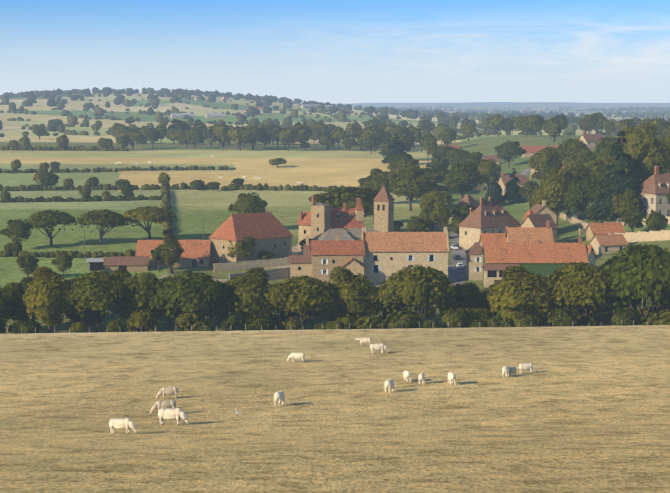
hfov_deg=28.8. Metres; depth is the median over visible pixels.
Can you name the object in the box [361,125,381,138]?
tree
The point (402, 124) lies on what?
tree
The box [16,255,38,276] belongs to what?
tree
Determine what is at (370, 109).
tree
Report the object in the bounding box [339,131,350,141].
tree
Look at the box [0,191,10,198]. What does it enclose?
tree
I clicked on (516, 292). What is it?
tree
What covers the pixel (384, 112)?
tree
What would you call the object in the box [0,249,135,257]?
hedge
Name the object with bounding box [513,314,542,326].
bush
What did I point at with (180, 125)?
tree
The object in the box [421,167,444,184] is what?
tree
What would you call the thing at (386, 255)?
house
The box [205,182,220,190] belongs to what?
tree
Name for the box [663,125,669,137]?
tree
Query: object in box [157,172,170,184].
tree
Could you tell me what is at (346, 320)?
tree
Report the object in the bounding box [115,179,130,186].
tree
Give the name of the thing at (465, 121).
tree
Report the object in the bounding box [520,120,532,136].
tree
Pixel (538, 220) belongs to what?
dark house roof
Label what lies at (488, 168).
tree
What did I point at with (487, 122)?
tree
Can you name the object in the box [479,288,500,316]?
tree
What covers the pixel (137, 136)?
tree
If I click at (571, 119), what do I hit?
tree
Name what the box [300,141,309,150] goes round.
tree
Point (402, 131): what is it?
tree
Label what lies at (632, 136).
tree
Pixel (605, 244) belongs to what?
house
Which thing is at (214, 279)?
yard wall
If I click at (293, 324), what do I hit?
bush
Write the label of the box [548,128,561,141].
tree
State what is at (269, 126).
tree
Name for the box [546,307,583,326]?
bush
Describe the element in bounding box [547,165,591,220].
tree
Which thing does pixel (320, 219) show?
tower
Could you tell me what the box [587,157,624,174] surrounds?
tree
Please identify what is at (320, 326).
bush
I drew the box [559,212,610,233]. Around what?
street wall
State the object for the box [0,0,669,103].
sky
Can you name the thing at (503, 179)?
house
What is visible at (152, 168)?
hedge
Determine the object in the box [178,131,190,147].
tree
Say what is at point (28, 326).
bush
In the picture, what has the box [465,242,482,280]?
tower house
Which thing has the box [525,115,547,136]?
tree
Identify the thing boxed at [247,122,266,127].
tree
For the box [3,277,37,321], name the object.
tree
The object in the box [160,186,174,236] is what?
hedge
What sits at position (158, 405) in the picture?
cow
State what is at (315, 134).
tree
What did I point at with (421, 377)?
cow
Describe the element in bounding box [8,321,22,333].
bush
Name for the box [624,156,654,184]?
tree
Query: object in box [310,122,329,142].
tree
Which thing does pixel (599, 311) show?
tree
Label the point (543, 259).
ivy house
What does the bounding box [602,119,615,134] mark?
tree
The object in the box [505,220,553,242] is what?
house roof
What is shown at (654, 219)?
tree
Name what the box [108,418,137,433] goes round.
cow
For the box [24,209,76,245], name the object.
tree
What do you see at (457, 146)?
house
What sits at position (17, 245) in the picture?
tree
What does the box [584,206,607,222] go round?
tree
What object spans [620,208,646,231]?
tree
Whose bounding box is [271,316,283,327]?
tree
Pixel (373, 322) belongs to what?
bush
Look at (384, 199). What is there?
church tower
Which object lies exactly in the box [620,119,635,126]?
tree
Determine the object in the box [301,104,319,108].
farm
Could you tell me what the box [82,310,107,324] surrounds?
tree
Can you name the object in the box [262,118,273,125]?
tree
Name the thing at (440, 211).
tree
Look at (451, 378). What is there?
cow
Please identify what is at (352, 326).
bush
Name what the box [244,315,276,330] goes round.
bush
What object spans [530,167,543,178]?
house
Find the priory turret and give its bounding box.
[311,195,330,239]
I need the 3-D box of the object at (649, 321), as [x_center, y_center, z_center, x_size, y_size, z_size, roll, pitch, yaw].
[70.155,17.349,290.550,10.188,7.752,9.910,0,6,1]
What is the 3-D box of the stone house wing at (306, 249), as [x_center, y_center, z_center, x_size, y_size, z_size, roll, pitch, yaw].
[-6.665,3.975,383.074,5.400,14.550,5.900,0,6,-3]
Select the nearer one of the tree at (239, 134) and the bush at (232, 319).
the bush at (232, 319)
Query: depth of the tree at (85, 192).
587.01 m
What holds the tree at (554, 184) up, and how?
on the terrain
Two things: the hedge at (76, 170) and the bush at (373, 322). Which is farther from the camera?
the hedge at (76, 170)
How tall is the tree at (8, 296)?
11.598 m
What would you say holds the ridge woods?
on the terrain
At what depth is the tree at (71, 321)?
310.49 m
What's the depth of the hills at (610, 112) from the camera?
4171.03 m
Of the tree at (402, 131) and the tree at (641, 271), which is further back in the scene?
the tree at (402, 131)
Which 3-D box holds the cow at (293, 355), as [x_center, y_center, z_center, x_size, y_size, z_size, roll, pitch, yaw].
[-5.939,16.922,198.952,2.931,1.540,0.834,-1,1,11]
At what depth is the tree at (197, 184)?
642.50 m
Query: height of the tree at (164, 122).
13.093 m
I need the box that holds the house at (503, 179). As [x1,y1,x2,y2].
[497,171,527,194]
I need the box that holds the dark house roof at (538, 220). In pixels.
[519,214,558,242]
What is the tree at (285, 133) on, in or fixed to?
on the terrain
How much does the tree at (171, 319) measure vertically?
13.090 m
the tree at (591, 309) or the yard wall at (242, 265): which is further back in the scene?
the yard wall at (242, 265)
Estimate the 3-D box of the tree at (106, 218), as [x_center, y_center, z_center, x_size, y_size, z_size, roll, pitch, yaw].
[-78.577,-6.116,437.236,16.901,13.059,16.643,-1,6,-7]
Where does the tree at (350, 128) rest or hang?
on the terrain
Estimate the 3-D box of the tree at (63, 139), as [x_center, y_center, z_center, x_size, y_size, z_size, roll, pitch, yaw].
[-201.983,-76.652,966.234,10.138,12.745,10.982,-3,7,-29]
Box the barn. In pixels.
[208,212,292,263]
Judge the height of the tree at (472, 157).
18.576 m
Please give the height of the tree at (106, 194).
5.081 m
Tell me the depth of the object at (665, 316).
273.80 m
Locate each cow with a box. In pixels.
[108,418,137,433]
[150,400,175,414]
[156,387,178,398]
[157,408,189,424]
[274,391,285,406]
[287,352,305,361]
[355,337,371,345]
[369,343,388,353]
[384,379,394,392]
[403,370,410,381]
[418,373,424,383]
[448,372,455,384]
[502,365,509,377]
[510,366,515,376]
[518,363,536,373]
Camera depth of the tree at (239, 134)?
964.88 m
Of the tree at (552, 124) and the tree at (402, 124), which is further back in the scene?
the tree at (402, 124)
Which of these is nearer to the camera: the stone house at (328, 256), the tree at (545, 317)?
the tree at (545, 317)
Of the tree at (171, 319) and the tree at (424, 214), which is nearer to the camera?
the tree at (171, 319)
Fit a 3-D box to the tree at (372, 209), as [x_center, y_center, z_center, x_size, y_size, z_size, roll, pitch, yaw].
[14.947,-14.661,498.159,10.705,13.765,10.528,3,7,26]
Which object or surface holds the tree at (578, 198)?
on the terrain
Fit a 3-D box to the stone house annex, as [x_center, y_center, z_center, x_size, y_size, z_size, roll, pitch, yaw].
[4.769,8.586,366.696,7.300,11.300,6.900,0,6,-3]
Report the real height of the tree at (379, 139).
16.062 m
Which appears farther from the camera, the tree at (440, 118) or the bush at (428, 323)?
the tree at (440, 118)
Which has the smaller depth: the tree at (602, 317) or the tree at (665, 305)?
the tree at (665, 305)
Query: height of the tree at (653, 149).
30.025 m
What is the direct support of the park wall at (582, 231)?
on the terrain
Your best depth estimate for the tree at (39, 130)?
1145.18 m
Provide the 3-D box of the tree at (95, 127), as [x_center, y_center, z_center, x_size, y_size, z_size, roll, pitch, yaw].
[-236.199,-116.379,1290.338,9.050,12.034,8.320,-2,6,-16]
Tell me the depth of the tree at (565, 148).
618.26 m
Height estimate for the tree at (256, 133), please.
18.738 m
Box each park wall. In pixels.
[579,221,616,235]
[615,230,669,241]
[617,216,669,224]
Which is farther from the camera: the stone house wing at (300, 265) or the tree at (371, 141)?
the tree at (371, 141)
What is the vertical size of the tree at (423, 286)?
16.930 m
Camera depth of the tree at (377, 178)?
570.75 m
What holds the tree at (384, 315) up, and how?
on the terrain
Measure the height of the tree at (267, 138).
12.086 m
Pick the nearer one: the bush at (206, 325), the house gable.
the bush at (206, 325)
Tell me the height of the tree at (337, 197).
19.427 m
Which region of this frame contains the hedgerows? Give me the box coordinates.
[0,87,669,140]
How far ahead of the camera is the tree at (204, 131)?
1058.30 m
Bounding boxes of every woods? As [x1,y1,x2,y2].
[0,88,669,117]
[1,87,586,118]
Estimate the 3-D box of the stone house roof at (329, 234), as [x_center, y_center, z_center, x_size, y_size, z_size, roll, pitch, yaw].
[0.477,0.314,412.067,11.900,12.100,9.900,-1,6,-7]
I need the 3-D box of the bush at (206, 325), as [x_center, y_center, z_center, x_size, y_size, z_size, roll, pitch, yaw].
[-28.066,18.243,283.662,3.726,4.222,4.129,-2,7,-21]
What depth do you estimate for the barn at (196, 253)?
394.90 m
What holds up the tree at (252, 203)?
on the terrain
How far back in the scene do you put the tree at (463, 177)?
574.81 m
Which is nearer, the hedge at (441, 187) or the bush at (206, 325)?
the bush at (206, 325)
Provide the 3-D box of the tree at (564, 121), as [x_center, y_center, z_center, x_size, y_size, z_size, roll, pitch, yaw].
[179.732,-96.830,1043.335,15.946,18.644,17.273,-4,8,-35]
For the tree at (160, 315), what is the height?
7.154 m
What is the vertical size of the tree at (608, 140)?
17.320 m
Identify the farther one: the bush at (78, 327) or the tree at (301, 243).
the tree at (301, 243)
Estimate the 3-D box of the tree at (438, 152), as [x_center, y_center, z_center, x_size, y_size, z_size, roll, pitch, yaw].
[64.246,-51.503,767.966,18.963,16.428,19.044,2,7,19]
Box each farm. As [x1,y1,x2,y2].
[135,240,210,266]
[170,113,193,117]
[205,113,225,118]
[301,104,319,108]
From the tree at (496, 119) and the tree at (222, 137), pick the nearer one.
the tree at (222, 137)
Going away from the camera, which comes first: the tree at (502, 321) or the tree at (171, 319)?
the tree at (502, 321)
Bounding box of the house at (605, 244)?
[588,234,628,254]
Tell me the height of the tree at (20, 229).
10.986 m
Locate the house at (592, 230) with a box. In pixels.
[585,222,625,240]
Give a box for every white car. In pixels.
[450,244,457,249]
[456,263,463,268]
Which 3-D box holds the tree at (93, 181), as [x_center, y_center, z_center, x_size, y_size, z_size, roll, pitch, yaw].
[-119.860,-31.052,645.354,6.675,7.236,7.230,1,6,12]
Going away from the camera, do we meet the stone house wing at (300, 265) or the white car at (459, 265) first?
the stone house wing at (300, 265)
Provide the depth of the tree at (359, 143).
987.99 m
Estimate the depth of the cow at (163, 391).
152.79 m
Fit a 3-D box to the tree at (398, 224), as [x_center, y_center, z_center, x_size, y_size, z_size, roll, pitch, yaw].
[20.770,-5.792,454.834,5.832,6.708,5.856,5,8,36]
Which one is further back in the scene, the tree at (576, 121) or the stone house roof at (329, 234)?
the tree at (576, 121)
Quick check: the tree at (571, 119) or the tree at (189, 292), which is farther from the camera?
the tree at (571, 119)
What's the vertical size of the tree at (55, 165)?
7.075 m
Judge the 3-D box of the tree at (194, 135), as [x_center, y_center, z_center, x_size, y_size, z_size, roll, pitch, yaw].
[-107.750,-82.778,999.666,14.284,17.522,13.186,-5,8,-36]
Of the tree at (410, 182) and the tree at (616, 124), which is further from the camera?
the tree at (616, 124)
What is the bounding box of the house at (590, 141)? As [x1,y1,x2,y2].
[578,132,603,148]
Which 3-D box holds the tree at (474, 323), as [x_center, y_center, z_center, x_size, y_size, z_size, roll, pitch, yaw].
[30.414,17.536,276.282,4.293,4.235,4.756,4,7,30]
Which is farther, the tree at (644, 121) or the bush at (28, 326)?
the tree at (644, 121)
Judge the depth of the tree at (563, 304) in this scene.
302.23 m
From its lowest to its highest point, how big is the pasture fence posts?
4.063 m
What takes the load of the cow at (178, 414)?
on the terrain
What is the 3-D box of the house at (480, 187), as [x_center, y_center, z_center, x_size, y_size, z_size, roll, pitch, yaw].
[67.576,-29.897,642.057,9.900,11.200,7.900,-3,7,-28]
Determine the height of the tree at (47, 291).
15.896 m
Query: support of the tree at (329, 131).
on the terrain
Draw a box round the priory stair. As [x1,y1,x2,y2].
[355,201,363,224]
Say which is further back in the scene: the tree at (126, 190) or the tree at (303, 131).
the tree at (303, 131)
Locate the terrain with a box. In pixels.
[0,93,669,492]
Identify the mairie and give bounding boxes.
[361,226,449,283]
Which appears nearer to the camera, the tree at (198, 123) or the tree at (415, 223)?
the tree at (415, 223)
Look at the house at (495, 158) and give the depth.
778.00 m
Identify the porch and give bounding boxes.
[482,264,519,287]
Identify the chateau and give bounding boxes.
[637,165,669,216]
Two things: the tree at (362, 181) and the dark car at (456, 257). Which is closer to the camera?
the dark car at (456, 257)
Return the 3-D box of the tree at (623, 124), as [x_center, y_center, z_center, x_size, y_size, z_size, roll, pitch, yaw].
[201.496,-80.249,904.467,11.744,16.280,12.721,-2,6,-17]
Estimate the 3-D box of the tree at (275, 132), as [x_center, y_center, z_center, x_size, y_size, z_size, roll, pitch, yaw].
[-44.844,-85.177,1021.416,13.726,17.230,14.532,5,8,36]
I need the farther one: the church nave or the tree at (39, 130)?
the tree at (39, 130)
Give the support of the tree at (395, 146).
on the terrain
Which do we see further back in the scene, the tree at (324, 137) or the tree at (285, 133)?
the tree at (324, 137)
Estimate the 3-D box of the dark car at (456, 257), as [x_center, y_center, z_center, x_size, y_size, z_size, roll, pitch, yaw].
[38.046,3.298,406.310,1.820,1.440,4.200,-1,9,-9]
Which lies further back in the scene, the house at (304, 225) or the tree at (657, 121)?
the tree at (657, 121)
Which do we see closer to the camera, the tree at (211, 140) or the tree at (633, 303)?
the tree at (633, 303)
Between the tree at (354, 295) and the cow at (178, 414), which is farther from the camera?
the tree at (354, 295)
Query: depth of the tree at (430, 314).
322.81 m
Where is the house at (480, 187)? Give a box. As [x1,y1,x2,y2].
[461,181,483,191]
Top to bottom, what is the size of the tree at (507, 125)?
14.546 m
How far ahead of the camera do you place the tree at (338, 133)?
992.26 m
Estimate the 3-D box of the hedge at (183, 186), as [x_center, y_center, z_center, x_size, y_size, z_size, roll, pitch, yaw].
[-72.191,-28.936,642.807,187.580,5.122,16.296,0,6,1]
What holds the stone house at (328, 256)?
on the terrain
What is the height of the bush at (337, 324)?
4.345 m
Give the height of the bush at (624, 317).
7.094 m
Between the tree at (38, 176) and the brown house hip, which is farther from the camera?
the tree at (38, 176)
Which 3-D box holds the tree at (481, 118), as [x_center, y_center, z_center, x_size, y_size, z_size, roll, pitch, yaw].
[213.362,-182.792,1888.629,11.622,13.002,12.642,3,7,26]
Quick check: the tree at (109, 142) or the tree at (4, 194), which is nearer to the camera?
the tree at (4, 194)
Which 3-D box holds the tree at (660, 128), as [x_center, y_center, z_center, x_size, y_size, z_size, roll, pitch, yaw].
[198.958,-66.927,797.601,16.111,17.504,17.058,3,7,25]
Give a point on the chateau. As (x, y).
(656, 187)
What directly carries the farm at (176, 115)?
on the terrain
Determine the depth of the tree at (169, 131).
1083.73 m
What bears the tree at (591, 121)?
on the terrain
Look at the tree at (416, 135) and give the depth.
996.96 m
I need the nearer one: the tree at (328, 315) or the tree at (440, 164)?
the tree at (328, 315)
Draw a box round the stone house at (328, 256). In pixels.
[310,233,364,282]
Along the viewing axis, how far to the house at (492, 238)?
390.68 m
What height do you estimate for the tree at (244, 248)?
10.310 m
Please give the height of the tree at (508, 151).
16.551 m
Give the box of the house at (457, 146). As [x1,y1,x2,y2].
[440,145,459,148]
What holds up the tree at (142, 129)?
on the terrain
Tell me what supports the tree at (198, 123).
on the terrain
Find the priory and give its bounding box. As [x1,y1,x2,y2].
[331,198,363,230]
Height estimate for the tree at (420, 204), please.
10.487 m
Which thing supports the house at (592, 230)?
on the terrain
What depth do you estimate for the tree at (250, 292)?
293.33 m
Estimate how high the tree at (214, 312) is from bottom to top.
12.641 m
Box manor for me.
[458,196,520,249]
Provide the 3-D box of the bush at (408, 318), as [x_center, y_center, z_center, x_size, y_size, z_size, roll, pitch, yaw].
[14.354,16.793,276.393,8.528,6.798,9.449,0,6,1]
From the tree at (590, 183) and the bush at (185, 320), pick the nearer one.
the bush at (185, 320)
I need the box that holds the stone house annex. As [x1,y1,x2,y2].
[340,258,365,277]
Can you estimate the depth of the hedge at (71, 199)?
587.33 m
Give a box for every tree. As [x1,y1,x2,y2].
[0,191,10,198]
[0,218,32,242]
[0,286,18,322]
[0,313,7,328]
[0,317,3,329]
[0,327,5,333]
[3,243,14,251]
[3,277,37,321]
[8,140,18,147]
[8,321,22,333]
[10,159,21,169]
[11,242,21,252]
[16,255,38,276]
[19,136,30,146]
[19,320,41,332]
[22,266,74,332]
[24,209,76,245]
[32,125,46,139]
[33,171,43,184]
[39,162,49,169]
[42,172,52,186]
[47,173,58,186]
[50,162,59,169]
[51,250,72,277]
[53,119,62,127]
[56,135,68,146]
[60,271,129,331]
[63,178,73,189]
[66,280,94,322]
[66,308,81,322]
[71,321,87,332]
[77,209,125,244]
[79,188,91,197]
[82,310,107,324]
[86,177,99,186]
[92,123,100,131]
[97,137,106,147]
[101,191,110,198]
[103,138,112,147]
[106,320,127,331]
[110,268,162,319]
[112,125,128,136]
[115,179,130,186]
[116,136,131,150]
[117,129,146,149]
[121,185,133,196]
[123,206,177,239]
[125,116,134,124]
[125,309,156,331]
[138,125,148,144]
[145,127,159,147]
[149,271,234,327]
[151,247,164,270]
[153,305,168,318]
[156,123,167,139]
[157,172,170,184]
[157,234,183,273]
[158,276,186,326]
[160,119,167,125]
[166,128,179,142]
[168,119,189,131]
[171,130,184,144]
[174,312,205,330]
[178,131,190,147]
[185,127,203,148]
[189,180,204,189]
[192,119,206,129]
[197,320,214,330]
[201,129,206,144]
[204,129,215,145]
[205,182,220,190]
[205,277,237,321]
[206,122,234,145]
[206,137,216,145]
[215,131,230,147]
[215,267,276,330]
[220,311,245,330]
[227,236,255,258]
[228,126,250,150]
[228,192,267,213]
[231,178,244,189]
[243,126,267,148]
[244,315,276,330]
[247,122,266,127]
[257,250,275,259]
[258,133,271,147]
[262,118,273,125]
[264,124,273,144]
[266,275,337,325]
[267,125,278,144]
[268,282,301,327]
[269,127,283,147]
[269,158,286,166]
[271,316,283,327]
[278,126,297,150]
[278,138,291,145]
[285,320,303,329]
[292,122,311,148]
[299,238,310,249]
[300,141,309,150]
[308,186,377,216]
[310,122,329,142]
[310,128,320,142]
[312,304,341,321]
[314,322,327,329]
[318,126,331,134]
[319,135,335,149]
[320,140,335,149]
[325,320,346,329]
[328,266,381,320]
[331,127,345,148]
[336,316,355,328]
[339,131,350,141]
[341,139,356,150]
[345,123,359,138]
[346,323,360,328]
[351,127,364,147]
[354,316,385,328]
[355,139,364,149]
[357,178,369,187]
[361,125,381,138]
[363,168,393,192]
[364,118,380,127]
[364,135,378,152]
[364,190,378,223]
[367,106,374,113]
[368,124,383,147]
[368,133,381,151]
[370,285,407,319]
[376,264,456,322]
[379,138,401,154]
[380,109,387,114]
[381,134,411,163]
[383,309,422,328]
[384,124,399,134]
[387,153,413,172]
[387,158,419,179]
[387,165,438,210]
[391,127,411,137]
[392,136,414,152]
[394,221,403,231]
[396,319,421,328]
[397,121,405,127]
[406,215,425,231]
[407,126,422,148]
[417,120,434,133]
[419,134,436,160]
[419,202,432,209]
[419,207,431,221]
[420,190,453,224]
[421,114,431,120]
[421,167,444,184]
[421,305,436,317]
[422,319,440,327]
[426,158,448,171]
[427,145,459,163]
[430,202,450,231]
[437,114,445,121]
[438,128,456,144]
[438,282,484,315]
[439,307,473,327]
[440,162,488,199]
[445,147,462,165]
[446,217,463,237]
[451,203,475,218]
[453,149,482,170]
[460,118,470,125]
[460,123,475,140]
[464,308,494,320]
[469,319,487,327]
[476,158,500,190]
[478,116,485,122]
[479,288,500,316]
[482,284,495,291]
[483,172,505,204]
[484,115,501,134]
[484,317,500,326]
[486,265,555,321]
[489,114,504,135]
[494,140,526,167]
[494,312,515,326]
[500,120,513,135]
[502,116,515,134]
[503,168,527,203]
[513,115,524,134]
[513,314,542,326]
[517,116,532,134]
[518,180,538,208]
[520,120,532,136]
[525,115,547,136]
[527,146,562,179]
[527,184,552,209]
[533,274,575,319]
[535,167,575,224]
[539,307,557,326]
[541,261,616,316]
[545,117,562,141]
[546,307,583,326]
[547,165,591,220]
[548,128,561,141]
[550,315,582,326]
[551,114,569,129]
[553,138,588,171]
[562,179,595,218]
[563,148,594,171]
[567,115,574,122]
[573,117,580,129]
[577,303,598,316]
[579,114,599,133]
[581,162,616,222]
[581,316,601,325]
[583,131,645,222]
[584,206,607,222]
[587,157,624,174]
[591,141,624,161]
[593,112,606,133]
[594,135,616,150]
[594,292,641,325]
[594,301,610,317]
[597,312,609,324]
[600,244,669,321]
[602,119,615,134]
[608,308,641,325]
[611,190,640,225]
[614,120,619,134]
[617,119,632,132]
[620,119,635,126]
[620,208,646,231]
[622,122,655,155]
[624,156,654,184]
[630,117,641,125]
[632,133,669,174]
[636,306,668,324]
[639,119,651,126]
[645,210,667,230]
[650,117,669,125]
[651,297,669,309]
[652,123,667,139]
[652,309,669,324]
[659,136,669,172]
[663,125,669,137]
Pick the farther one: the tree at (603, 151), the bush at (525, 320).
the tree at (603, 151)
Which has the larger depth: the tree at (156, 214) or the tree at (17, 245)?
the tree at (156, 214)
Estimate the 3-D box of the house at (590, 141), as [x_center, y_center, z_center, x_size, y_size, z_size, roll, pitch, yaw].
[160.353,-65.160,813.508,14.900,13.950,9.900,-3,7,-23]
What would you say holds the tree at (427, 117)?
on the terrain
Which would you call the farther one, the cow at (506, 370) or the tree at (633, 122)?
the tree at (633, 122)
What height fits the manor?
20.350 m
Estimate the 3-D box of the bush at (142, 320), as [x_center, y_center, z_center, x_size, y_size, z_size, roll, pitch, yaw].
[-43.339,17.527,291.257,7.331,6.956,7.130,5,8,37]
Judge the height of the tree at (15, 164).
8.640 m
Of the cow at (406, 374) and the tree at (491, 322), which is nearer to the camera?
the cow at (406, 374)
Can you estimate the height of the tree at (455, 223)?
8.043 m
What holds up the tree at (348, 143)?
on the terrain
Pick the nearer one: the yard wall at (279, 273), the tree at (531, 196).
the yard wall at (279, 273)
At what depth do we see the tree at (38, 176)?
639.44 m
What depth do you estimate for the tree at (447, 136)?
977.76 m
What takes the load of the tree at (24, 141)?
on the terrain
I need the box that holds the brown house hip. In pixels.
[450,194,479,222]
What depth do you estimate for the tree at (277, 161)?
796.14 m
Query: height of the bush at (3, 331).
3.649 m
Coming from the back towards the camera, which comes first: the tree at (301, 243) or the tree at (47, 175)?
the tree at (47, 175)
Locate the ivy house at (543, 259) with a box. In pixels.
[482,236,588,280]
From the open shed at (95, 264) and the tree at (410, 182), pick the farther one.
the tree at (410, 182)
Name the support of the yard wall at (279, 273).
on the terrain
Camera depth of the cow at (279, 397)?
142.51 m
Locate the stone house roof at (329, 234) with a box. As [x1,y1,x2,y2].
[316,228,353,239]
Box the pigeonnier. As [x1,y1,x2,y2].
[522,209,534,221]
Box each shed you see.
[86,258,104,270]
[103,256,148,271]
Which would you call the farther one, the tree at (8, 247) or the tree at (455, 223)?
the tree at (455, 223)
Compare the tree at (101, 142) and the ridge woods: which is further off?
the ridge woods
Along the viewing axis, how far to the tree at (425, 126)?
1210.72 m
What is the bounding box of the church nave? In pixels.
[346,228,380,239]
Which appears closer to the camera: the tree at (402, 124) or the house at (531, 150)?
the house at (531, 150)
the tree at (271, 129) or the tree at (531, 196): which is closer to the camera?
the tree at (531, 196)
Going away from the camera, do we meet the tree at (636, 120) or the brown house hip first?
the brown house hip
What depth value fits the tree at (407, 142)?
858.98 m
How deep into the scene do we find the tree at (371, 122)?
1205.01 m
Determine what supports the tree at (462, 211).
on the terrain
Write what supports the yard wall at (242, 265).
on the terrain
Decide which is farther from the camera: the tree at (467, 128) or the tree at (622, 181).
the tree at (467, 128)
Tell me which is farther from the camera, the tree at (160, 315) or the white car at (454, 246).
the white car at (454, 246)
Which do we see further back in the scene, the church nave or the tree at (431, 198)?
the tree at (431, 198)
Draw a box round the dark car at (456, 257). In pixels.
[453,255,460,259]
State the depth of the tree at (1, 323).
281.14 m
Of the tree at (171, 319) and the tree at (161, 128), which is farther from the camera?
the tree at (161, 128)
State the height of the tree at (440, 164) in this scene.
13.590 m
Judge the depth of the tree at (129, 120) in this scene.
1461.14 m
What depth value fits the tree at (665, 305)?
300.14 m
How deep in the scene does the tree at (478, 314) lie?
287.37 m
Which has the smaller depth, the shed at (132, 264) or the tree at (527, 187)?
the shed at (132, 264)
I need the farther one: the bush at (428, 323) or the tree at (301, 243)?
the tree at (301, 243)
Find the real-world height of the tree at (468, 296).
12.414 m
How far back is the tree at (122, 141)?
960.09 m
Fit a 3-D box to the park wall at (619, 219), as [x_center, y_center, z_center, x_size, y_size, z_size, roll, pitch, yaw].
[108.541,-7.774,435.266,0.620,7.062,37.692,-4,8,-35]
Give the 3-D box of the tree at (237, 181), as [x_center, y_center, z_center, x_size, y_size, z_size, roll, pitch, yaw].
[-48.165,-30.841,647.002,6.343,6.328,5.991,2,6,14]
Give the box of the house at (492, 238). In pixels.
[479,226,507,246]
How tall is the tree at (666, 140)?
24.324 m
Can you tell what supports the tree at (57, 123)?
on the terrain
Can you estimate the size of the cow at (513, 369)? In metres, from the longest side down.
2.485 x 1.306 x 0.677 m
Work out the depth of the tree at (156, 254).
385.43 m
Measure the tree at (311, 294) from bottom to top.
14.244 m
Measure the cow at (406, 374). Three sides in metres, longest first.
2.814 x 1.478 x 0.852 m
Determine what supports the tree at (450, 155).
on the terrain
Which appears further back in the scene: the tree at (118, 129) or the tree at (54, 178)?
the tree at (118, 129)
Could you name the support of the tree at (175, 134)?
on the terrain
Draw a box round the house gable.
[524,199,557,223]
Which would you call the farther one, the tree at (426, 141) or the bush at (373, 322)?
the tree at (426, 141)
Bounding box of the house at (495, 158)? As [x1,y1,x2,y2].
[482,155,499,164]
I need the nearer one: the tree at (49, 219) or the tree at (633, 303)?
the tree at (633, 303)
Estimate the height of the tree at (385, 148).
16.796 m
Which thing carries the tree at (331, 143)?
on the terrain
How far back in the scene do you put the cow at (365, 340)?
223.84 m
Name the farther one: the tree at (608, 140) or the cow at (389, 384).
the tree at (608, 140)
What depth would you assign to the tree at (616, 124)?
1257.76 m
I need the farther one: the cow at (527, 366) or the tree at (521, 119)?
the tree at (521, 119)
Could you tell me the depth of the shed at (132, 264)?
387.06 m
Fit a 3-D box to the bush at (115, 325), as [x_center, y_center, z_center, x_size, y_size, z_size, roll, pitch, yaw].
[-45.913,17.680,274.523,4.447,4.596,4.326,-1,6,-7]
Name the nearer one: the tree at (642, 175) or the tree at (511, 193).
the tree at (642, 175)
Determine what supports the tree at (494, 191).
on the terrain
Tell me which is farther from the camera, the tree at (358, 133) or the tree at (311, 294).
the tree at (358, 133)
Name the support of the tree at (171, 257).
on the terrain
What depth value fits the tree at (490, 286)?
352.96 m
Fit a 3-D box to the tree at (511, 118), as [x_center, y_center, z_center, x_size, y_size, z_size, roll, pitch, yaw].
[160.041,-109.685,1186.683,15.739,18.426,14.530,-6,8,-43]
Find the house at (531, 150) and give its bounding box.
[521,146,557,157]
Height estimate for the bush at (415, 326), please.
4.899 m
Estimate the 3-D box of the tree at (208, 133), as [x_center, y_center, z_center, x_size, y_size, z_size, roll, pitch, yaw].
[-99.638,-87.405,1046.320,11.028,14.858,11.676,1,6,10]
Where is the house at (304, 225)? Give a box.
[297,211,310,250]
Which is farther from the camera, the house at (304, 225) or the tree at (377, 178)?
the tree at (377, 178)
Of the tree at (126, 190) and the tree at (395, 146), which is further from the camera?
the tree at (395, 146)
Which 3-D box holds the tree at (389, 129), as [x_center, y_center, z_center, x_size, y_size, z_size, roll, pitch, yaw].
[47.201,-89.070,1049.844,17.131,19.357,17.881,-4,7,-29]
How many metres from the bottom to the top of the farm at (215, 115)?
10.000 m
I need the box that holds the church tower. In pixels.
[373,186,394,231]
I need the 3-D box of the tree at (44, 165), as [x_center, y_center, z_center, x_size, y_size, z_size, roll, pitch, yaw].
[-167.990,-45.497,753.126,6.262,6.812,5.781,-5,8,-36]
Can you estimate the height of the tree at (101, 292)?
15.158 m
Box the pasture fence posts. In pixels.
[7,321,647,333]
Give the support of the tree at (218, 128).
on the terrain
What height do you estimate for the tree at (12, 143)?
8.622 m
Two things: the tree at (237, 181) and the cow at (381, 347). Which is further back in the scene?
the tree at (237, 181)
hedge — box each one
[0,145,128,150]
[0,167,117,172]
[0,182,364,190]
[0,195,169,202]
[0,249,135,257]
[118,165,235,170]
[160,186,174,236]
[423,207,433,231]
[436,185,456,191]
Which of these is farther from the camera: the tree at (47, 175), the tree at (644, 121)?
the tree at (644, 121)
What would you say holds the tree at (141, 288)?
on the terrain
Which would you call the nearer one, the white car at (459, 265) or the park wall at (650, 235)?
the white car at (459, 265)
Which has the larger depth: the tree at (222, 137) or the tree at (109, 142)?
the tree at (222, 137)
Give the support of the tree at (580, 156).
on the terrain
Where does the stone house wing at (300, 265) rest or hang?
on the terrain
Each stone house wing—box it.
[289,255,311,278]
[303,235,310,254]
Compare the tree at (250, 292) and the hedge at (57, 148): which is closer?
the tree at (250, 292)
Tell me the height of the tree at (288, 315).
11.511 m
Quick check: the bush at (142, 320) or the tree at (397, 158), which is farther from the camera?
the tree at (397, 158)
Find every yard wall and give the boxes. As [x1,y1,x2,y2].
[161,275,227,281]
[213,257,289,271]
[229,267,289,280]

